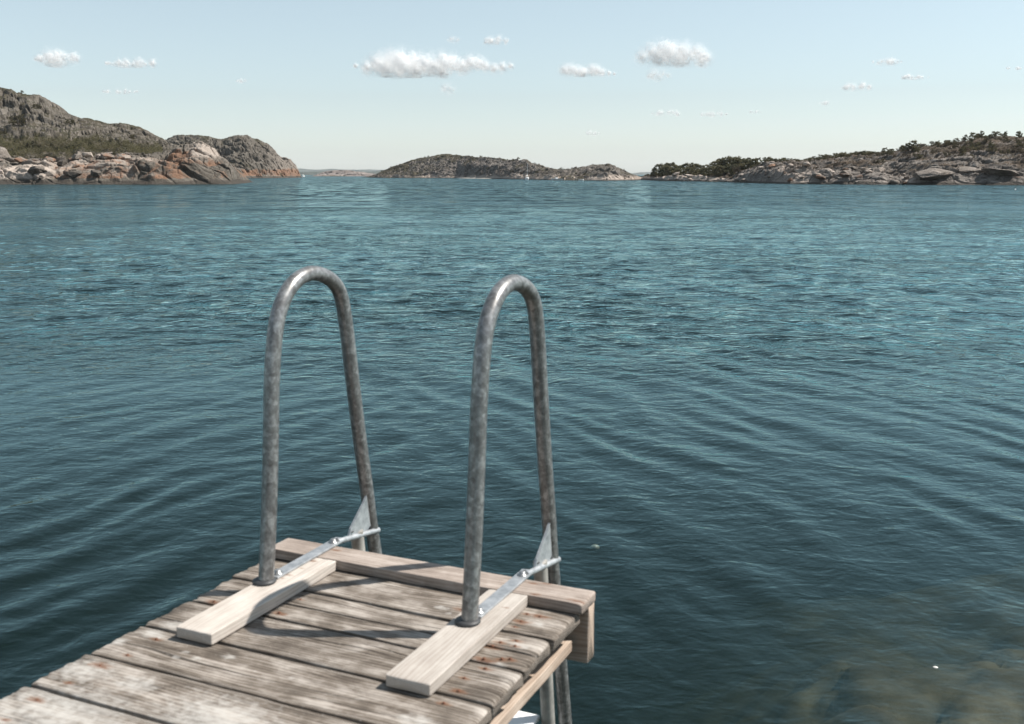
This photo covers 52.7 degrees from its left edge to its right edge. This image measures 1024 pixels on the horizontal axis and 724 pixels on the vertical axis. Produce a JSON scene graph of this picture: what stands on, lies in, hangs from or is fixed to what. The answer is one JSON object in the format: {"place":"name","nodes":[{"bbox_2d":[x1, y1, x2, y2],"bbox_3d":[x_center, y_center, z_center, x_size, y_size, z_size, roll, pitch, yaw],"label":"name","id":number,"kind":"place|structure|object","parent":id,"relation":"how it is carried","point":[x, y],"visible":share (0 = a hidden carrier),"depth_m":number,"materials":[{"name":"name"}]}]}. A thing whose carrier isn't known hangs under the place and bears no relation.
{"place":"outdoors","nodes":[
{"label":"outdoors","id":0,"kind":"place"},
{"bbox_2d":[33,46,81,68],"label":"cloud","id":1,"kind":"structure","parent":0,"point":[49,56],"depth_m":5040.85,"materials":[{"name":"white"}]},
{"bbox_2d":[102,89,137,93],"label":"cloud","id":2,"kind":"structure","parent":0,"point":[117,91],"depth_m":6187.47,"materials":[{"name":"white"}]},
{"bbox_2d":[0,87,258,196],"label":"rocky headland","id":3,"kind":"structure","parent":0,"point":[202,163],"depth_m":232.79,"materials":[{"name":"stone"}]},
{"bbox_2d":[0,147,11,160],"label":"boulder","id":4,"kind":"object","parent":3,"relation":"on","point":[4,153],"visible":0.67,"depth_m":237.62,"materials":[{"name":"grey stone"}]},
{"bbox_2d":[7,113,25,125],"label":"bush","id":5,"kind":"object","parent":3,"relation":"on","point":[13,119],"visible":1,"depth_m":267.33,"materials":[{"name":"green plant"}]},
{"bbox_2d":[14,157,26,162],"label":"boulder","id":6,"kind":"object","parent":3,"relation":"on","point":[19,159],"visible":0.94,"depth_m":231.96,"materials":[{"name":"beige stone"}]},
{"bbox_2d":[27,166,44,173],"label":"boulder","id":7,"kind":"object","parent":3,"relation":"on","point":[35,169],"visible":1,"depth_m":222.03,"materials":[{"name":"grey stone"}]},
{"bbox_2d":[45,156,55,161],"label":"boulder","id":8,"kind":"object","parent":3,"relation":"on","point":[51,159],"visible":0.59,"depth_m":234.45,"materials":[{"name":"beige stone"}]},
{"bbox_2d":[57,159,67,166],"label":"boulder","id":9,"kind":"object","parent":3,"relation":"on","point":[61,162],"visible":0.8,"depth_m":234.11,"materials":[{"name":"grey stone"}]},
{"bbox_2d":[63,119,74,124],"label":"bush","id":10,"kind":"object","parent":3,"relation":"on","point":[72,121],"visible":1,"depth_m":274.54,"materials":[{"name":"green plant"}]},
{"bbox_2d":[66,171,81,177],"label":"boulder","id":11,"kind":"object","parent":3,"relation":"on","point":[72,174],"visible":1,"depth_m":221.99,"materials":[{"name":"grey stone"}]},
{"bbox_2d":[73,154,83,159],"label":"boulder","id":12,"kind":"object","parent":3,"relation":"on","point":[76,156],"visible":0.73,"depth_m":235.63,"materials":[{"name":"grey stone"}]},
{"bbox_2d":[0,129,162,159],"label":"scrub","id":13,"kind":"object","parent":3,"relation":"on","point":[89,147],"visible":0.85,"depth_m":251.34,"materials":[{"name":"green plant"}]},
{"bbox_2d":[82,152,93,157],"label":"boulder","id":14,"kind":"object","parent":3,"relation":"on","point":[87,154],"visible":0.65,"depth_m":236.52,"materials":[{"name":"grey stone"}]},
{"bbox_2d":[90,170,100,176],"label":"boulder","id":15,"kind":"object","parent":3,"relation":"on","point":[93,173],"visible":1,"depth_m":221.42,"materials":[{"name":"grey stone"}]},
{"bbox_2d":[100,153,114,159],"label":"boulder","id":16,"kind":"object","parent":3,"relation":"on","point":[108,156],"visible":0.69,"depth_m":234.21,"materials":[{"name":"beige stone"}]},
{"bbox_2d":[114,153,125,159],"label":"boulder","id":17,"kind":"object","parent":3,"relation":"on","point":[119,156],"visible":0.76,"depth_m":232.36,"materials":[{"name":"beige stone"}]},
{"bbox_2d":[105,57,158,68],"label":"cloud","id":18,"kind":"structure","parent":0,"point":[151,63],"depth_m":4781.85,"materials":[{"name":"white"}]},
{"bbox_2d":[165,135,302,181],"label":"domed headland","id":19,"kind":"structure","parent":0,"point":[249,157],"depth_m":639.45,"materials":[{"name":"stone"}]},
{"bbox_2d":[302,170,373,178],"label":"islet","id":20,"kind":"object","parent":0,"point":[339,173],"visible":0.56,"depth_m":1158.75,"materials":[{"name":"grey stone"}]},
{"bbox_2d":[299,171,380,175],"bbox_3d":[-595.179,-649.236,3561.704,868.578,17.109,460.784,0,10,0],"label":"hills","id":21,"kind":"structure","parent":0,"point":[318,172],"depth_m":3436.43,"materials":[{"name":"grey stone"}]},
{"bbox_2d":[353,40,513,78],"bbox_3d":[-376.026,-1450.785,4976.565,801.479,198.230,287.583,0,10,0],"label":"cloud","id":22,"kind":"structure","parent":0,"point":[413,65],"depth_m":4960.87,"materials":[{"name":"white"}]},
{"bbox_2d":[438,86,457,95],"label":"cloud","id":23,"kind":"structure","parent":0,"point":[445,87],"depth_m":2907.14,"materials":[{"name":"white"}]},
{"bbox_2d":[298,168,650,174],"bbox_3d":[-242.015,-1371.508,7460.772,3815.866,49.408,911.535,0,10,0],"label":"distant ridge","id":24,"kind":"structure","parent":0,"point":[368,170],"depth_m":7251.27,"materials":[{"name":"grey stone"}]},
{"bbox_2d":[456,177,492,179],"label":"beach","id":25,"kind":"structure","parent":0,"point":[474,178],"depth_m":538.13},
{"bbox_2d":[484,34,509,45],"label":"cloud","id":26,"kind":"structure","parent":0,"point":[493,42],"depth_m":3991.46,"materials":[{"name":"white"}]},
{"bbox_2d":[363,154,641,187],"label":"island","id":27,"kind":"structure","parent":0,"point":[432,168],"depth_m":501.95,"materials":[{"name":"grey stone"}]},
{"bbox_2d":[0,175,1023,723],"bbox_3d":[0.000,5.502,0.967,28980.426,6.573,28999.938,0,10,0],"label":"sea water","id":28,"kind":"structure","parent":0,"point":[802,563],"depth_m":26.92,"materials":[{"name":"blue liquid"}]},
{"bbox_2d":[0,538,595,723],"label":"jetty","id":29,"kind":"object","parent":28,"relation":"on","point":[337,635],"visible":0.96,"depth_m":2.31,"materials":[{"name":"grey wood"}]},
{"bbox_2d":[252,266,571,723],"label":"bathing ladder","id":30,"kind":"object","parent":29,"relation":"attached to","point":[546,561],"visible":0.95,"depth_m":2.62,"materials":[{"name":"metal"}]},
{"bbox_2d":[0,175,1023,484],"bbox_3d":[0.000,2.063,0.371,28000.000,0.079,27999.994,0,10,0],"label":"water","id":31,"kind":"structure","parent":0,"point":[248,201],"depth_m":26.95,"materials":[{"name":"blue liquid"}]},
{"bbox_2d":[590,544,598,549],"bbox_3d":[0.490,1.095,6.113,0.053,0.035,0.042,0,10,0],"label":"drifting blob","id":32,"kind":"object","parent":31,"relation":"on","point":[594,546],"visible":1,"depth_m":6.10,"materials":[{"name":"white"}]},
{"bbox_2d":[0,0,1023,172],"label":"sky","id":33,"kind":"structure","parent":0,"point":[303,95],"materials":[{"name":"blue"}]},
{"bbox_2d":[559,63,615,77],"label":"cloud","id":34,"kind":"structure","parent":0,"point":[580,72],"depth_m":4173.85,"materials":[{"name":"white"}]},
{"bbox_2d":[646,67,670,85],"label":"cloud","id":35,"kind":"structure","parent":0,"point":[654,73],"depth_m":2802.07,"materials":[{"name":"white"}]},
{"bbox_2d":[651,109,680,116],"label":"cloud","id":36,"kind":"structure","parent":0,"point":[658,113],"depth_m":7187.70,"materials":[{"name":"white"}]},
{"bbox_2d":[632,36,713,68],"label":"cloud","id":37,"kind":"structure","parent":0,"point":[663,54],"depth_m":3874.16,"materials":[{"name":"white"}]},
{"bbox_2d":[700,110,725,117],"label":"cloud","id":38,"kind":"structure","parent":0,"point":[709,114],"depth_m":7285.86,"materials":[{"name":"white"}]},
{"bbox_2d":[639,136,1023,198],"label":"wooded peninsula","id":39,"kind":"object","parent":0,"point":[896,165],"visible":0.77,"depth_m":229.66,"materials":[{"name":"stone"}]},
{"bbox_2d":[652,163,662,174],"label":"pine tree","id":40,"kind":"object","parent":39,"relation":"on","point":[658,166],"visible":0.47,"depth_m":374.06,"materials":[{"name":"green plant"}]},
{"bbox_2d":[656,168,663,176],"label":"pine tree","id":41,"kind":"object","parent":39,"relation":"on","point":[660,170],"visible":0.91,"depth_m":356.75,"materials":[{"name":"green plant"}]},
{"bbox_2d":[661,165,670,175],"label":"pine tree","id":42,"kind":"object","parent":39,"relation":"on","point":[666,168],"visible":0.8,"depth_m":347.36,"materials":[{"name":"green plant"}]},
{"bbox_2d":[662,162,677,174],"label":"pine tree","id":43,"kind":"object","parent":39,"relation":"on","point":[671,164],"visible":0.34,"depth_m":354.53,"materials":[{"name":"green plant"}]},
{"bbox_2d":[668,165,677,174],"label":"pine tree","id":44,"kind":"object","parent":39,"relation":"on","point":[673,169],"visible":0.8,"depth_m":341.02,"materials":[{"name":"green plant"}]},
{"bbox_2d":[681,162,693,174],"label":"pine tree","id":45,"kind":"object","parent":39,"relation":"on","point":[686,165],"visible":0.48,"depth_m":345.63,"materials":[{"name":"green plant"}]},
{"bbox_2d":[689,166,697,174],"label":"pine tree","id":46,"kind":"object","parent":39,"relation":"on","point":[693,169],"visible":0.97,"depth_m":327.96,"materials":[{"name":"green plant"}]},
{"bbox_2d":[691,163,700,173],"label":"pine tree","id":47,"kind":"object","parent":39,"relation":"on","point":[696,165],"visible":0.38,"depth_m":346.55,"materials":[{"name":"green plant"}]},
{"bbox_2d":[698,168,706,175],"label":"pine tree","id":48,"kind":"object","parent":39,"relation":"on","point":[702,172],"visible":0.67,"depth_m":323.85,"materials":[{"name":"green plant"}]},
{"bbox_2d":[707,165,717,176],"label":"pine tree","id":49,"kind":"object","parent":39,"relation":"on","point":[711,172],"visible":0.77,"depth_m":314.90,"materials":[{"name":"green plant"}]},
{"bbox_2d":[713,164,725,176],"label":"pine tree","id":50,"kind":"object","parent":39,"relation":"on","point":[718,174],"visible":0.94,"depth_m":311.88,"materials":[{"name":"green plant"}]},
{"bbox_2d":[717,157,733,175],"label":"pine tree","id":51,"kind":"object","parent":39,"relation":"on","point":[723,160],"visible":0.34,"depth_m":321.18,"materials":[{"name":"green plant"}]},
{"bbox_2d":[723,161,734,175],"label":"pine tree","id":52,"kind":"object","parent":39,"relation":"on","point":[727,168],"visible":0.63,"depth_m":305.76,"materials":[{"name":"green plant"}]},
{"bbox_2d":[722,156,735,170],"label":"pine tree","id":53,"kind":"object","parent":39,"relation":"on","point":[730,159],"visible":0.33,"depth_m":318.93,"materials":[{"name":"green plant"}]},
{"bbox_2d":[731,166,740,177],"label":"bare bush","id":54,"kind":"object","parent":39,"relation":"on","point":[737,168],"visible":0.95,"depth_m":282.17,"materials":[{"name":"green plant"}]},
{"bbox_2d":[730,156,745,170],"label":"pine tree","id":55,"kind":"object","parent":39,"relation":"on","point":[738,159],"visible":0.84,"depth_m":291.12,"materials":[{"name":"green plant"}]},
{"bbox_2d":[743,157,757,168],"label":"pine tree","id":56,"kind":"object","parent":39,"relation":"on","point":[748,166],"visible":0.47,"depth_m":287.74,"materials":[{"name":"green plant"}]},
{"bbox_2d":[748,158,759,167],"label":"pine tree","id":57,"kind":"object","parent":39,"relation":"on","point":[754,162],"visible":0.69,"depth_m":285.59,"materials":[{"name":"green plant"}]},
{"bbox_2d":[815,175,825,179],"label":"boulder","id":58,"kind":"object","parent":39,"relation":"on","point":[822,177],"visible":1,"depth_m":228.21,"materials":[{"name":"grey stone"}]},
{"bbox_2d":[839,173,849,177],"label":"boulder","id":59,"kind":"object","parent":39,"relation":"on","point":[842,175],"visible":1,"depth_m":223.98,"materials":[{"name":"grey stone"}]},
{"bbox_2d":[841,170,850,174],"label":"boulder","id":60,"kind":"object","parent":39,"relation":"on","point":[846,171],"visible":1,"depth_m":224.14,"materials":[{"name":"grey stone"}]},
{"bbox_2d":[882,150,892,154],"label":"bush","id":61,"kind":"object","parent":39,"relation":"on","point":[887,152],"visible":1,"depth_m":252.10,"materials":[{"name":"green plant"}]},
{"bbox_2d":[889,180,899,184],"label":"boulder","id":62,"kind":"object","parent":39,"relation":"on","point":[893,182],"visible":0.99,"depth_m":215.16,"materials":[{"name":"grey stone"}]},
{"bbox_2d":[901,144,911,150],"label":"bush","id":63,"kind":"object","parent":39,"relation":"on","point":[906,149],"visible":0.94,"depth_m":250.11,"materials":[{"name":"green plant"}]},
{"bbox_2d":[907,140,919,150],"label":"pine tree","id":64,"kind":"object","parent":39,"relation":"on","point":[913,146],"visible":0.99,"depth_m":249.78,"materials":[{"name":"green plant"}]},
{"bbox_2d":[912,168,954,180],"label":"boulder","id":65,"kind":"object","parent":39,"relation":"on","point":[929,174],"visible":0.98,"depth_m":212.82,"materials":[{"name":"grey stone"}]},
{"bbox_2d":[951,142,959,147],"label":"bush","id":66,"kind":"object","parent":39,"relation":"on","point":[955,145],"visible":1,"depth_m":252.99,"materials":[{"name":"green plant"}]},
{"bbox_2d":[958,146,966,152],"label":"pine tree","id":67,"kind":"object","parent":39,"relation":"on","point":[963,149],"visible":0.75,"depth_m":240.44,"materials":[{"name":"green plant"}]},
{"bbox_2d":[955,166,982,173],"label":"boulder","id":68,"kind":"object","parent":39,"relation":"on","point":[967,169],"visible":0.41,"depth_m":219.23,"materials":[{"name":"grey stone"}]},
{"bbox_2d":[968,132,976,141],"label":"pine tree","id":69,"kind":"object","parent":39,"relation":"on","point":[971,139],"visible":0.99,"depth_m":269.51,"materials":[{"name":"green plant"}]},
{"bbox_2d":[972,145,984,150],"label":"bush","id":70,"kind":"object","parent":39,"relation":"on","point":[977,148],"visible":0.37,"depth_m":243.10,"materials":[{"name":"green plant"}]},
{"bbox_2d":[986,147,996,151],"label":"bush","id":71,"kind":"object","parent":39,"relation":"on","point":[991,150],"visible":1,"depth_m":233.83,"materials":[{"name":"green plant"}]},
{"bbox_2d":[990,131,1002,136],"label":"bush","id":72,"kind":"object","parent":39,"relation":"on","point":[995,133],"visible":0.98,"depth_m":271.40,"materials":[{"name":"green plant"}]},
{"bbox_2d":[981,168,1017,175],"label":"boulder","id":73,"kind":"object","parent":39,"relation":"on","point":[996,171],"visible":0.9,"depth_m":210.74,"materials":[{"name":"grey stone"}]},
{"bbox_2d":[1014,146,1023,152],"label":"bare bush","id":74,"kind":"object","parent":39,"relation":"on","point":[1018,150],"visible":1,"depth_m":230.33,"materials":[{"name":"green plant"}]},
{"bbox_2d":[841,81,871,90],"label":"cloud","id":75,"kind":"structure","parent":0,"point":[861,86],"depth_m":5589.75,"materials":[{"name":"white"}]},
{"bbox_2d":[873,58,902,65],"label":"cloud","id":76,"kind":"structure","parent":0,"point":[887,61],"depth_m":5261.66,"materials":[{"name":"white"}]},
{"bbox_2d":[901,74,928,79],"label":"cloud","id":77,"kind":"structure","parent":0,"point":[919,77],"depth_m":4659.43,"materials":[{"name":"white"}]}
]}

